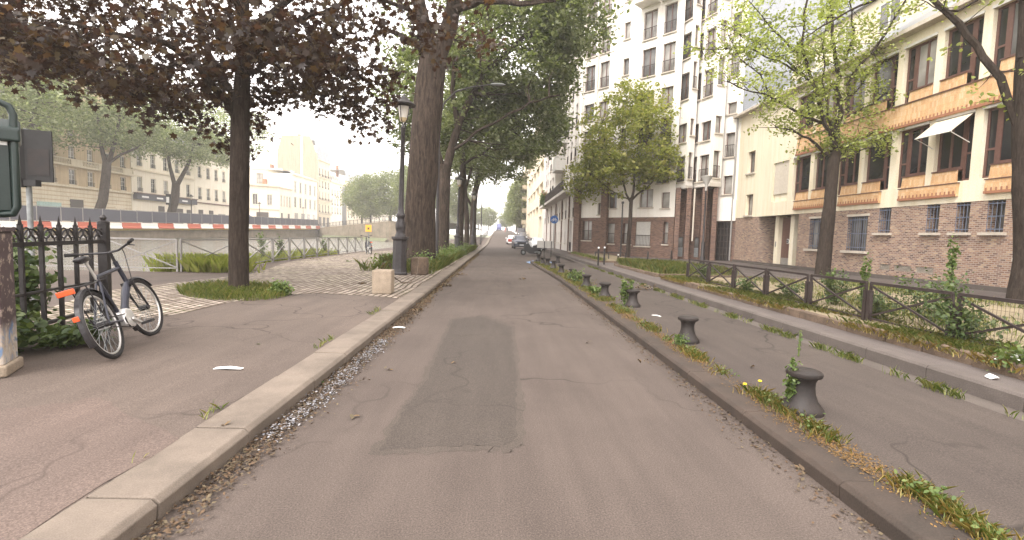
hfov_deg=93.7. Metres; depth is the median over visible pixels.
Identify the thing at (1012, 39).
window
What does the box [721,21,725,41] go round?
window
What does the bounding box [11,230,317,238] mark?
quay wall
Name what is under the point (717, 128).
window
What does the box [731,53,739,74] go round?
window
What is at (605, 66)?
window
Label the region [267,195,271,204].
window
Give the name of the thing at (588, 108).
window
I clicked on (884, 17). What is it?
window
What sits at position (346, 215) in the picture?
mansard block
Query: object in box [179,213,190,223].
hoarding panel
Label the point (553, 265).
bollard
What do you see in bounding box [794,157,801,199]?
window
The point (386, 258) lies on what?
plant
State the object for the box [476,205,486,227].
distant tree
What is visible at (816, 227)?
window
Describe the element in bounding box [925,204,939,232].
window
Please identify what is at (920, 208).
brick building
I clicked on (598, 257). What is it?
bollard post
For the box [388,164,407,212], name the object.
distant tree
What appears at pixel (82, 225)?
traffic barrier
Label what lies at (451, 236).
ground
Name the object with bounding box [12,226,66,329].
shrub
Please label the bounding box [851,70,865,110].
window
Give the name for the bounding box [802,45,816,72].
window
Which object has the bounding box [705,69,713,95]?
window
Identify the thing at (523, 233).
parked car
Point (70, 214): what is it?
hoarding panel
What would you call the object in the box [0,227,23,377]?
graffiti post
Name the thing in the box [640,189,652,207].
window
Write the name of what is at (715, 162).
window
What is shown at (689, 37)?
window
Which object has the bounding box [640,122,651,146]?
window
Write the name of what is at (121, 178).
window
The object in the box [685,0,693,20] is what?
window
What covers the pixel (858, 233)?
window
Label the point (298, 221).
hoarding panel
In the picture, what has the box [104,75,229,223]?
plane tree
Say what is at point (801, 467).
fallen leaf
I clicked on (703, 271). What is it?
shrub
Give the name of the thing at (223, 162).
plane tree
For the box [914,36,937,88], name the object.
window
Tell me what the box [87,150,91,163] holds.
window
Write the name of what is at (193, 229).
quay edge
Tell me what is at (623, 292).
weed plant
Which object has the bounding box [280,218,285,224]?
hoarding panel
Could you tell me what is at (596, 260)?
gravel bed edging
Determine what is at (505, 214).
distant tree
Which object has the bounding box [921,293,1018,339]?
shrub
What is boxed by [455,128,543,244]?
poplar tree
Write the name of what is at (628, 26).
window
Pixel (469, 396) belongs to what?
road patch
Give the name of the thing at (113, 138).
plane tree
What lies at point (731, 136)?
window
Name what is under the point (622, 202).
slim pole
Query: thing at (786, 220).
door
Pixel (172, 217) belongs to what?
hoarding panel
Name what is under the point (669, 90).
window
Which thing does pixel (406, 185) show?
distant tree
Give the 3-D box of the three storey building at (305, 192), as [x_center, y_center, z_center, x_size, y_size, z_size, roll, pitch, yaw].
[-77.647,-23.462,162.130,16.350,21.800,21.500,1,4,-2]
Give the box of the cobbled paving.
[40,250,471,320]
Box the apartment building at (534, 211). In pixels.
[527,127,544,241]
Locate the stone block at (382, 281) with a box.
[372,269,393,293]
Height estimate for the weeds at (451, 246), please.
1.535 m
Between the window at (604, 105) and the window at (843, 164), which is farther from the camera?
the window at (604, 105)
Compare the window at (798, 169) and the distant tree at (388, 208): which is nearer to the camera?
the window at (798, 169)
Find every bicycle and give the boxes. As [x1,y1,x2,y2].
[55,238,162,358]
[360,235,371,253]
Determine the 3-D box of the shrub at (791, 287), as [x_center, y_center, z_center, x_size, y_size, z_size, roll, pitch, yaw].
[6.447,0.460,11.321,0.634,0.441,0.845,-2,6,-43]
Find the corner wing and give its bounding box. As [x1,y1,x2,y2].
[262,179,292,218]
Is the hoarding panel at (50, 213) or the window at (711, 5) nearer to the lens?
the window at (711, 5)
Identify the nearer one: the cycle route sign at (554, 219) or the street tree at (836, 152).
the street tree at (836, 152)
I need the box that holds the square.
[449,223,482,229]
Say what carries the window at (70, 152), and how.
in the tan building at (77, 177)
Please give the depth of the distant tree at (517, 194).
125.78 m
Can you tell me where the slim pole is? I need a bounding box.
[620,201,623,256]
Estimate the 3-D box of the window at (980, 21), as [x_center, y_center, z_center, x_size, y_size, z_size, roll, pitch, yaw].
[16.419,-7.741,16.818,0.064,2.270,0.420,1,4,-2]
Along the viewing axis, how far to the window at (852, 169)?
22.76 m
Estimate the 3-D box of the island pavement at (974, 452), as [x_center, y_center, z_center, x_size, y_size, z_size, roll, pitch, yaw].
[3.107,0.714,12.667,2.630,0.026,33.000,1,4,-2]
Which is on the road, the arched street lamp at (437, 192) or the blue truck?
the blue truck
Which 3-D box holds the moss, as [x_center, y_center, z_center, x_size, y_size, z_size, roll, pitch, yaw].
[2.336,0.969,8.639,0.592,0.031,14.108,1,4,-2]
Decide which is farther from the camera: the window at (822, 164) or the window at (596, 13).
the window at (596, 13)
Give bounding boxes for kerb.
[19,247,483,539]
[530,261,969,539]
[546,249,1023,411]
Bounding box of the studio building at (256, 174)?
[250,161,282,183]
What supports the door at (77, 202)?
in the tan building at (77, 177)
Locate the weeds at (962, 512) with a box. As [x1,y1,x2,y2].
[536,261,1021,539]
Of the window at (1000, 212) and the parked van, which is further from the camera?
the parked van
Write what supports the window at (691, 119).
in the white apartment building at (667, 217)
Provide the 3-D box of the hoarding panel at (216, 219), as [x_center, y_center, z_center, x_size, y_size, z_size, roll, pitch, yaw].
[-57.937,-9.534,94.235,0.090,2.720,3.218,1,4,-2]
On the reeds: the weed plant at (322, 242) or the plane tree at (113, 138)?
the weed plant at (322, 242)
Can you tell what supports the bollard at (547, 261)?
on the island pavement at (974, 452)
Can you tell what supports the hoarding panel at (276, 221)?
on the far quay
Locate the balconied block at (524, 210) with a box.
[519,163,528,233]
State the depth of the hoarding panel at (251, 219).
107.31 m
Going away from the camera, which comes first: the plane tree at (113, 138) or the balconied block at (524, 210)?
the plane tree at (113, 138)
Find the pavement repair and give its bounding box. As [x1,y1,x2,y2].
[0,398,179,539]
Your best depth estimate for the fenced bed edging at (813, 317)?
7.32 m
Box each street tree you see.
[561,141,622,205]
[563,76,690,256]
[673,0,927,275]
[800,0,1023,299]
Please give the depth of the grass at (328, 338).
4.00 m
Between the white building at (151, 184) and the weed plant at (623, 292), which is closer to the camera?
the weed plant at (623, 292)
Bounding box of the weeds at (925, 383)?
[585,264,1022,419]
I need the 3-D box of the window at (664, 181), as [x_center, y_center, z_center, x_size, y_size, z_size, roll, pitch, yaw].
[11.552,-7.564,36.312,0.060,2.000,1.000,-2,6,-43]
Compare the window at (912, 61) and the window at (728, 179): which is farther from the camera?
the window at (728, 179)
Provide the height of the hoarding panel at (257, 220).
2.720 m
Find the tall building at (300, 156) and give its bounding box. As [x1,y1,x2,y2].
[275,134,331,226]
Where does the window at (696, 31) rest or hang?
in the white apartment building at (667, 217)
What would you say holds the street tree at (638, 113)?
on the pavement at (976, 371)
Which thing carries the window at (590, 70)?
in the white apartment building at (667, 217)
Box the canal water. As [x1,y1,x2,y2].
[16,237,451,271]
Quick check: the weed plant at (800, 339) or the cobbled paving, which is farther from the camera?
the cobbled paving
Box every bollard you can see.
[540,257,545,263]
[544,258,550,265]
[550,260,556,268]
[558,264,564,272]
[581,274,591,286]
[599,282,611,297]
[624,289,640,307]
[675,315,699,343]
[780,366,824,417]
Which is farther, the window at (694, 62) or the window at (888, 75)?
the window at (694, 62)
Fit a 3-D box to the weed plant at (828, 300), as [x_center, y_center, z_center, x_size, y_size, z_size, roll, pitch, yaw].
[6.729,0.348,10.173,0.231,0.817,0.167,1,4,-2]
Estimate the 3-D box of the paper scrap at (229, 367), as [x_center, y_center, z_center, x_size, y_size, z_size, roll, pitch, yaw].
[-3.004,1.037,5.083,0.300,0.024,0.065,1,4,-2]
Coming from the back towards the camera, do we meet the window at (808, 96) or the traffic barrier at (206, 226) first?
the traffic barrier at (206, 226)
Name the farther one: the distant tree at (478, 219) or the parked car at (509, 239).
the distant tree at (478, 219)
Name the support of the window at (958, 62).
in the brick building at (920, 208)
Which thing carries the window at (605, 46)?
in the white apartment building at (667, 217)
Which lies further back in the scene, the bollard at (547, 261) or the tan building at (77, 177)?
the tan building at (77, 177)
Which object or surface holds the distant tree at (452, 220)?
on the square
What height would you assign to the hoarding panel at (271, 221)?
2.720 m
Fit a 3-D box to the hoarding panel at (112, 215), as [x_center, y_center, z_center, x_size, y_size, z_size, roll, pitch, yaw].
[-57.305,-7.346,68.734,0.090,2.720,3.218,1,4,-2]
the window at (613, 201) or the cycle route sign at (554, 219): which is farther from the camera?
the cycle route sign at (554, 219)
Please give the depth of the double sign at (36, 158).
7.73 m
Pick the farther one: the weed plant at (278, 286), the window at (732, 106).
the window at (732, 106)
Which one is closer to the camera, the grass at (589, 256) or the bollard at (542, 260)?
the bollard at (542, 260)
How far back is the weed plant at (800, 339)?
6.53 m
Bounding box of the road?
[138,230,890,539]
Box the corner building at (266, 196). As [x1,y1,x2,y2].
[249,178,279,224]
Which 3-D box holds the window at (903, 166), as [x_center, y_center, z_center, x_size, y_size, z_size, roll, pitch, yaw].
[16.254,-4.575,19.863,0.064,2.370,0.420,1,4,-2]
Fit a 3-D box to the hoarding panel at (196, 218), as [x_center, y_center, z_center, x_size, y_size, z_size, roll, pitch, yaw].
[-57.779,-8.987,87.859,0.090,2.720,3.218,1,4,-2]
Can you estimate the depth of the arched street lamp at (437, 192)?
23.82 m
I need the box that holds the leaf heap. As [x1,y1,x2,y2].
[635,284,656,289]
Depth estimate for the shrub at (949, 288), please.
7.77 m
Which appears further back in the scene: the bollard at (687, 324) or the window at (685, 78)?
the window at (685, 78)
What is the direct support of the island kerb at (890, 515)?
on the road
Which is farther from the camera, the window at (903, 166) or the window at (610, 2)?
the window at (610, 2)
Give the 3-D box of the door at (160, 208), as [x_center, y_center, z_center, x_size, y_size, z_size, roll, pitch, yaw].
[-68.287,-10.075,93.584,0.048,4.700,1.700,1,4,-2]
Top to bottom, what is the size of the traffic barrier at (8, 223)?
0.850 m
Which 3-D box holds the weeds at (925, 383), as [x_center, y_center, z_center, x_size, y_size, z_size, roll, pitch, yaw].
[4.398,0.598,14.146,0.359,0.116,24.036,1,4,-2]
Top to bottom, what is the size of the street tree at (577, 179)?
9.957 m
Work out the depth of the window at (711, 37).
33.81 m
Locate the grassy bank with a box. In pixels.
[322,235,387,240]
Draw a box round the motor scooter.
[521,243,541,254]
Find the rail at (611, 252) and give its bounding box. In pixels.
[595,252,625,258]
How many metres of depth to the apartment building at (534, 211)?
93.36 m
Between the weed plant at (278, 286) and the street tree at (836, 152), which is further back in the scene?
the street tree at (836, 152)
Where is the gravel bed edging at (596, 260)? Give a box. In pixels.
[568,253,632,262]
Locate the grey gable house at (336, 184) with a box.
[330,174,342,226]
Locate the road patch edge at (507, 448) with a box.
[368,315,525,454]
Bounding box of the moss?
[580,285,985,539]
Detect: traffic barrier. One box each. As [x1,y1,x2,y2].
[0,221,17,226]
[22,221,51,228]
[50,221,78,228]
[77,222,96,228]
[110,223,122,228]
[122,223,141,228]
[141,223,158,228]
[158,223,173,228]
[173,223,188,228]
[188,224,200,228]
[201,224,212,228]
[213,224,223,228]
[252,225,260,228]
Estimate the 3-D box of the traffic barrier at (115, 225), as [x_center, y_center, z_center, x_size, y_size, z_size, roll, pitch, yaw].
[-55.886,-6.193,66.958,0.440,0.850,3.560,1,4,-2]
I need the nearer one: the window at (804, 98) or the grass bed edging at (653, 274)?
the grass bed edging at (653, 274)
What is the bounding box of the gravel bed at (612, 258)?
[571,253,624,260]
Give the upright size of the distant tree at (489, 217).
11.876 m
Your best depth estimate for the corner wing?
147.18 m
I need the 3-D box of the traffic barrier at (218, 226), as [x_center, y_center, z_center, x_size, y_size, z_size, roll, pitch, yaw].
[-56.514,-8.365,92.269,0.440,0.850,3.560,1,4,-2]
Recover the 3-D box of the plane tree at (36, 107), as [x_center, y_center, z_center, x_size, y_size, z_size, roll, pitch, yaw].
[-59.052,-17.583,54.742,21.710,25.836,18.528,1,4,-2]
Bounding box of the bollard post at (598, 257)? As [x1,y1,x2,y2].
[597,247,599,265]
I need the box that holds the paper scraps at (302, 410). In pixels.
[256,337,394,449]
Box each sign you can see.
[19,128,53,304]
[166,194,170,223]
[537,241,552,256]
[550,215,557,250]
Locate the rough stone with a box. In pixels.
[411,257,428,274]
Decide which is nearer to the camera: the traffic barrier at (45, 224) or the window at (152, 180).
the traffic barrier at (45, 224)
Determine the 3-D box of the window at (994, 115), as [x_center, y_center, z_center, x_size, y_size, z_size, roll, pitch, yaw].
[16.343,-4.317,16.324,0.064,2.370,0.420,1,4,-2]
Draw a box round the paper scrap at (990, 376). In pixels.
[985,373,998,378]
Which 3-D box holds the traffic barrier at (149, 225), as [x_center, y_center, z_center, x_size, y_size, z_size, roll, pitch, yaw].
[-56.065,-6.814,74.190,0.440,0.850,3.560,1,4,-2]
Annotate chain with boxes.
[394,257,418,282]
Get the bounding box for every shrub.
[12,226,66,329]
[16,304,65,354]
[17,316,116,349]
[695,263,713,277]
[735,277,760,290]
[769,282,804,296]
[820,269,855,304]
[847,288,906,318]
[888,266,977,326]
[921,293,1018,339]
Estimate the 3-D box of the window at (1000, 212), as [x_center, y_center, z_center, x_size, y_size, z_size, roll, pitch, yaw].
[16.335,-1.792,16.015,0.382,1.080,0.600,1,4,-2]
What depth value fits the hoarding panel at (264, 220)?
113.21 m
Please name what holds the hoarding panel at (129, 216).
on the far quay
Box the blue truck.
[496,224,501,230]
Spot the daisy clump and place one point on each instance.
(1018, 351)
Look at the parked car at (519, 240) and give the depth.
59.43 m
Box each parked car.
[506,235,513,243]
[512,235,528,248]
[518,232,527,238]
[529,237,546,249]
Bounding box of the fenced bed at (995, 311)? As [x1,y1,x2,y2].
[694,277,1023,354]
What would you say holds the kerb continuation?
on the road
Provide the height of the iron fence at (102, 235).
1.580 m
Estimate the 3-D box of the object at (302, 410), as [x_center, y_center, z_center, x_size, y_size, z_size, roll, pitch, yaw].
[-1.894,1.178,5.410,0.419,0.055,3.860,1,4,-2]
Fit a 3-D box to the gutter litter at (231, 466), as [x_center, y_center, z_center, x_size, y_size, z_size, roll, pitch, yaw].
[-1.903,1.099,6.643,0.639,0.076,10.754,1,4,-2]
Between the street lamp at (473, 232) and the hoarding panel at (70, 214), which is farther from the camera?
the hoarding panel at (70, 214)
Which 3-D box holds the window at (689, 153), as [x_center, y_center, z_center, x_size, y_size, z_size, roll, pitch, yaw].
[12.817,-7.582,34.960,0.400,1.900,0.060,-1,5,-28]
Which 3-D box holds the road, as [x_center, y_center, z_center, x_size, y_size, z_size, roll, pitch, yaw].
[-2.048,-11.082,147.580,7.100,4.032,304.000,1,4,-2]
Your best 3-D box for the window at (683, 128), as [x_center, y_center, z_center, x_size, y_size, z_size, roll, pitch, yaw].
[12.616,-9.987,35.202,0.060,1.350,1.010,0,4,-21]
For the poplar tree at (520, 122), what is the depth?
41.09 m
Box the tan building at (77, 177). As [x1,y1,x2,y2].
[0,52,135,222]
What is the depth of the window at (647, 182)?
37.61 m
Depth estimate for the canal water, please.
46.26 m
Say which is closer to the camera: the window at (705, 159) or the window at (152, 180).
the window at (705, 159)
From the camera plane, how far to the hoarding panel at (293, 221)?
129.10 m
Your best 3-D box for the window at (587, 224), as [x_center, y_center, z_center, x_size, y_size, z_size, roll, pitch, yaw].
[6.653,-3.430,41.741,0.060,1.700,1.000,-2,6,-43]
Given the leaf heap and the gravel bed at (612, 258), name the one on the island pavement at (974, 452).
the leaf heap
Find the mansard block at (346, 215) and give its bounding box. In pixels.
[330,165,367,224]
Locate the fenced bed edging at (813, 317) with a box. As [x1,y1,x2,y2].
[661,276,1023,380]
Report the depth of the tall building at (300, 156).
172.04 m
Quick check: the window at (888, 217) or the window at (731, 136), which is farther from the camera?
the window at (731, 136)
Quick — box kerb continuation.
[482,231,494,247]
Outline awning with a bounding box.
[915,113,972,149]
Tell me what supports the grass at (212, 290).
on the pavement at (169, 378)
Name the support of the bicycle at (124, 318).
on the pavement at (169, 378)
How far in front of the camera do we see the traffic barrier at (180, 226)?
81.29 m
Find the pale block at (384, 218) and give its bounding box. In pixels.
[368,192,392,222]
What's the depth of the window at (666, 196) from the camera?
36.29 m
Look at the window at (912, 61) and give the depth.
19.65 m
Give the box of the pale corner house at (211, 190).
[194,145,229,223]
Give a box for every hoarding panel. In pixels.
[10,205,36,220]
[36,205,60,221]
[60,206,82,221]
[83,208,102,221]
[102,209,120,222]
[120,209,136,222]
[137,210,151,222]
[152,211,165,222]
[166,212,178,222]
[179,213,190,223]
[191,213,201,223]
[202,214,211,223]
[212,214,221,223]
[222,215,228,223]
[249,216,253,224]
[254,216,260,224]
[261,217,267,224]
[268,217,273,224]
[274,217,279,224]
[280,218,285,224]
[286,218,290,224]
[291,218,295,224]
[296,218,300,224]
[301,219,305,225]
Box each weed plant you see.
[255,231,267,257]
[267,278,294,295]
[274,236,284,259]
[320,238,329,250]
[567,268,584,281]
[588,285,600,293]
[616,279,633,304]
[672,334,688,345]
[782,357,802,401]
[797,330,802,355]
[824,268,835,304]
[858,250,872,307]
[943,233,960,312]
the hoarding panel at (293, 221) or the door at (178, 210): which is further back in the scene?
the hoarding panel at (293, 221)
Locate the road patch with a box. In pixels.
[380,316,517,449]
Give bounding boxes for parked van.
[517,228,525,234]
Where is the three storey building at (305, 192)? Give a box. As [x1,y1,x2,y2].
[264,164,318,225]
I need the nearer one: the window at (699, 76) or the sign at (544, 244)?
the window at (699, 76)
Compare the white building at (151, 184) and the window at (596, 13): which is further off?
the white building at (151, 184)
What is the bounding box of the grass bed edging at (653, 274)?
[614,263,750,277]
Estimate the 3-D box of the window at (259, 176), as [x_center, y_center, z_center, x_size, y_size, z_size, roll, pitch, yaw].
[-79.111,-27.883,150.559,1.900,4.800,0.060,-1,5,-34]
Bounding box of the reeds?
[141,247,341,272]
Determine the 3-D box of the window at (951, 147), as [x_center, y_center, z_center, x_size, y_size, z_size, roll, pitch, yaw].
[16.313,-4.648,17.773,0.060,1.920,1.030,1,4,-2]
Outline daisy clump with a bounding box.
[982,341,1023,372]
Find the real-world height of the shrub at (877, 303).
0.580 m
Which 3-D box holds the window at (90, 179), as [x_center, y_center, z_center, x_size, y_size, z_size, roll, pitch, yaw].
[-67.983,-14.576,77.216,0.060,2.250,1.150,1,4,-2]
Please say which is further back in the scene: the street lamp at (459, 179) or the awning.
the street lamp at (459, 179)
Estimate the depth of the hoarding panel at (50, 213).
59.08 m
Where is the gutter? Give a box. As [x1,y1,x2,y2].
[543,250,1023,420]
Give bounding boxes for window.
[68,146,73,158]
[69,169,74,184]
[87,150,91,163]
[88,172,92,186]
[120,157,123,167]
[120,177,124,189]
[137,177,140,190]
[150,154,153,167]
[151,179,154,192]
[163,158,165,170]
[164,181,166,193]
[253,194,257,203]
[256,173,262,183]
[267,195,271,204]
[583,221,591,238]
[586,65,595,91]
[586,104,593,120]
[588,31,596,55]
[589,2,597,20]
[600,101,607,117]
[601,61,609,87]
[602,26,610,52]
[604,0,611,15]
[608,223,614,243]
[610,193,616,207]
[624,59,628,74]
[624,223,627,243]
[626,22,630,38]
[638,158,649,183]
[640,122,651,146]
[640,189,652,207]
[643,48,655,76]
[645,10,657,38]
[659,156,669,182]
[660,117,671,143]
[662,86,673,105]
[662,192,669,207]
[663,42,675,71]
[664,222,667,243]
[665,2,677,32]
[677,157,684,181]
[678,237,682,246]
[679,124,686,142]
[681,73,689,100]
[683,33,691,57]
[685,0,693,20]
[688,153,690,178]
[690,119,692,134]
[693,62,695,86]
[693,157,696,181]
[694,237,698,247]
[695,26,697,45]
[695,124,698,142]
[697,74,701,99]
[700,34,703,56]
[700,155,708,179]
[702,0,705,17]
[703,121,710,140]
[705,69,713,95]
[707,28,715,54]
[710,0,717,14]
[713,151,718,177]
[715,116,720,132]
[718,58,723,84]
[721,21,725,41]
[724,176,732,193]
[726,133,734,156]
[729,102,736,113]
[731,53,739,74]
[733,12,741,34]
[748,195,752,214]
[751,151,755,171]
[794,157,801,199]
[799,96,805,131]
[799,155,810,191]
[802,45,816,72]
[804,93,814,127]
[808,219,820,248]
[815,151,828,188]
[822,84,834,118]
[836,21,854,54]
[838,147,847,194]
[844,79,852,121]
[845,144,860,184]
[846,216,867,250]
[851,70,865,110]
[866,135,886,181]
[873,57,894,101]
[878,0,901,32]
[878,208,891,232]
[883,136,891,189]
[890,54,898,107]
[898,129,910,187]
[905,45,917,102]
[907,124,929,175]
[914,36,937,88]
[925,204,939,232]
[937,118,967,171]
[945,18,976,77]
[955,202,970,231]
[962,113,974,180]
[971,15,984,81]
[982,107,1000,177]
[986,199,1005,231]
[994,3,1011,68]
[996,107,1010,162]
[1007,0,1018,55]
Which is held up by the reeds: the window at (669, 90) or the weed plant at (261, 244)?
the weed plant at (261, 244)
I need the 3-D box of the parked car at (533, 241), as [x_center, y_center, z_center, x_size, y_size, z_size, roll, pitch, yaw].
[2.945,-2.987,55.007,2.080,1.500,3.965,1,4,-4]
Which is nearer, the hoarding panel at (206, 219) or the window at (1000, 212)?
the window at (1000, 212)
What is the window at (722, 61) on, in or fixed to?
in the white apartment building at (667, 217)
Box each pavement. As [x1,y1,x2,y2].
[0,237,487,536]
[537,261,1023,539]
[547,248,1023,388]
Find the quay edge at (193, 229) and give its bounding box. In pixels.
[24,228,317,230]
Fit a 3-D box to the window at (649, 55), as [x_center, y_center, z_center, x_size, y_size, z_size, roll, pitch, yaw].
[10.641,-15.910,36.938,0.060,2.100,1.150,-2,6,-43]
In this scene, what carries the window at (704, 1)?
in the white apartment building at (667, 217)
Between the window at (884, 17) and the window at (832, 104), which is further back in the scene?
the window at (832, 104)
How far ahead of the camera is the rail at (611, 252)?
30.73 m
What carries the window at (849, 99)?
in the brick building at (920, 208)
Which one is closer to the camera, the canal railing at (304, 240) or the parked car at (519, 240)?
the canal railing at (304, 240)
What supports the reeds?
on the pavement at (169, 378)
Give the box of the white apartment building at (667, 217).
[539,0,883,260]
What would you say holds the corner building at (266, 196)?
on the far quay
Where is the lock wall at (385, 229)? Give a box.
[318,221,395,240]
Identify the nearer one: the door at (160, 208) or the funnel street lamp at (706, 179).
the funnel street lamp at (706, 179)
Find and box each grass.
[132,306,380,461]
[175,278,290,300]
[352,245,477,273]
[572,251,642,260]
[616,257,741,275]
[659,275,1023,373]
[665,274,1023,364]
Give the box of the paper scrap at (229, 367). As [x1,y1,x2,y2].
[214,366,242,368]
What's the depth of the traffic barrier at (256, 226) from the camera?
106.65 m
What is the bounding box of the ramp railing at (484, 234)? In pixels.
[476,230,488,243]
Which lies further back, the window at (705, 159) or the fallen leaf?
the window at (705, 159)
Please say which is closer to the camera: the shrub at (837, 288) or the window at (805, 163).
the shrub at (837, 288)
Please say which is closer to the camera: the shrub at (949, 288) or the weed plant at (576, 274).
the shrub at (949, 288)
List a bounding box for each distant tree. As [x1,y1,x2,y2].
[336,178,386,223]
[341,167,389,222]
[368,162,404,220]
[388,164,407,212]
[399,168,450,209]
[435,210,456,229]
[449,177,477,220]
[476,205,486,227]
[480,206,498,229]
[496,211,513,229]
[500,184,517,228]
[501,190,516,230]
[505,179,519,227]
[507,175,526,227]
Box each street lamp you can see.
[392,94,415,274]
[436,83,504,254]
[454,175,464,246]
[470,192,476,244]
[480,180,502,244]
[699,175,712,263]
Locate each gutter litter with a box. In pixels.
[131,298,436,539]
[416,253,478,304]
[558,284,884,538]
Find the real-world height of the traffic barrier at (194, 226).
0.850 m
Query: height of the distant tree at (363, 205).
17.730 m
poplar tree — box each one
[364,0,630,250]
[365,0,555,259]
[440,66,577,246]
[441,99,503,244]
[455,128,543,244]
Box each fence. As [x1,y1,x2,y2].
[3,214,111,332]
[686,259,1023,352]
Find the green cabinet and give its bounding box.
[0,99,21,217]
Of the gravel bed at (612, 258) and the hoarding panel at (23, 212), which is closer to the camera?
the gravel bed at (612, 258)
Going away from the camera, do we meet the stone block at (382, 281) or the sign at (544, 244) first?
the stone block at (382, 281)
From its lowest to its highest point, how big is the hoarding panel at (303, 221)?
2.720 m
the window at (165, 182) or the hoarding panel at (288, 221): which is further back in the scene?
the hoarding panel at (288, 221)
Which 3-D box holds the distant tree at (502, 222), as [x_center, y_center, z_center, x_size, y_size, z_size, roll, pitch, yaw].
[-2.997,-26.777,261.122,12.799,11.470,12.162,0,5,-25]
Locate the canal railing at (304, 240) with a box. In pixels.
[16,235,362,271]
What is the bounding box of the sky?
[0,0,554,234]
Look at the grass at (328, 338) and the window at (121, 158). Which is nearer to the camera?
the grass at (328, 338)
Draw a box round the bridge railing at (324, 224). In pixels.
[318,216,389,226]
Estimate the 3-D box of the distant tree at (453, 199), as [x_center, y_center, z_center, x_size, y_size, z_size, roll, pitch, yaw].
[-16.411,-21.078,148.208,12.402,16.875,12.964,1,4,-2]
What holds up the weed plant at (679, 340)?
on the island pavement at (974, 452)
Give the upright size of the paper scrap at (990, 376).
0.048 m
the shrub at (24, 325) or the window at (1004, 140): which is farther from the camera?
the window at (1004, 140)
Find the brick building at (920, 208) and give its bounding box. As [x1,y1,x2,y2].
[732,0,1018,292]
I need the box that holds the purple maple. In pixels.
[0,0,506,288]
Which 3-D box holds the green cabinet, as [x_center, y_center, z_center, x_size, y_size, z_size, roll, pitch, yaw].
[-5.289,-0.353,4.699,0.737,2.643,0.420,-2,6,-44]
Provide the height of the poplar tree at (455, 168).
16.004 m
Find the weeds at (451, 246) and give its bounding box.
[368,240,475,267]
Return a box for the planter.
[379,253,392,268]
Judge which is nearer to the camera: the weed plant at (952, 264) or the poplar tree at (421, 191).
the weed plant at (952, 264)
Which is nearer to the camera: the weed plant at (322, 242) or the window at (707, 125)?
the weed plant at (322, 242)
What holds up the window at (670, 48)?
in the white apartment building at (667, 217)
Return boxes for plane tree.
[0,17,103,220]
[0,48,182,208]
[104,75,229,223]
[177,104,278,170]
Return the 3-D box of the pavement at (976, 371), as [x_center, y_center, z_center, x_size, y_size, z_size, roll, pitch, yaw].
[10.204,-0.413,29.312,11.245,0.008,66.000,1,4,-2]
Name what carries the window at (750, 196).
in the brick building at (920, 208)
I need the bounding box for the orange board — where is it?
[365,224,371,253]
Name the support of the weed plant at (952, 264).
on the fenced bed at (995, 311)
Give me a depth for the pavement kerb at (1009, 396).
6.58 m
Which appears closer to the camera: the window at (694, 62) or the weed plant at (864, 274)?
the weed plant at (864, 274)
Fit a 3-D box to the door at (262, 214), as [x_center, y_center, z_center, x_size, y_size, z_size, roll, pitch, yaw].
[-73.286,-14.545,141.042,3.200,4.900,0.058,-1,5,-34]
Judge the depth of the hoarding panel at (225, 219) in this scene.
97.13 m
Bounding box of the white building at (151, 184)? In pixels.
[129,119,197,223]
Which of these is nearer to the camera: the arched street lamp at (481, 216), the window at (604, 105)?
the window at (604, 105)
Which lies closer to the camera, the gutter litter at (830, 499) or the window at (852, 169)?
the gutter litter at (830, 499)
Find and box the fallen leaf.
[795,464,804,470]
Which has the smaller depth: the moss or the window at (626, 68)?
the moss
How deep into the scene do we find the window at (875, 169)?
21.37 m
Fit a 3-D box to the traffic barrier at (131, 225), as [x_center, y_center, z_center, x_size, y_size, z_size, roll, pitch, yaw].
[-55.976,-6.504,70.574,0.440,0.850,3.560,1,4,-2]
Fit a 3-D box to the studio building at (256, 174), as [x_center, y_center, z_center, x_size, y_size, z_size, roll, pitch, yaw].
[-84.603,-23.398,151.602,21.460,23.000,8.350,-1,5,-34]
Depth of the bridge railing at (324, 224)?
119.30 m
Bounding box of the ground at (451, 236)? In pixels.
[449,234,490,239]
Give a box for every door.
[68,197,84,221]
[158,206,164,212]
[176,209,182,223]
[256,212,268,224]
[780,217,790,264]
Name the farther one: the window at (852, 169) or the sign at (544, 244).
the sign at (544, 244)
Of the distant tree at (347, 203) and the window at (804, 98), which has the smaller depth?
the window at (804, 98)

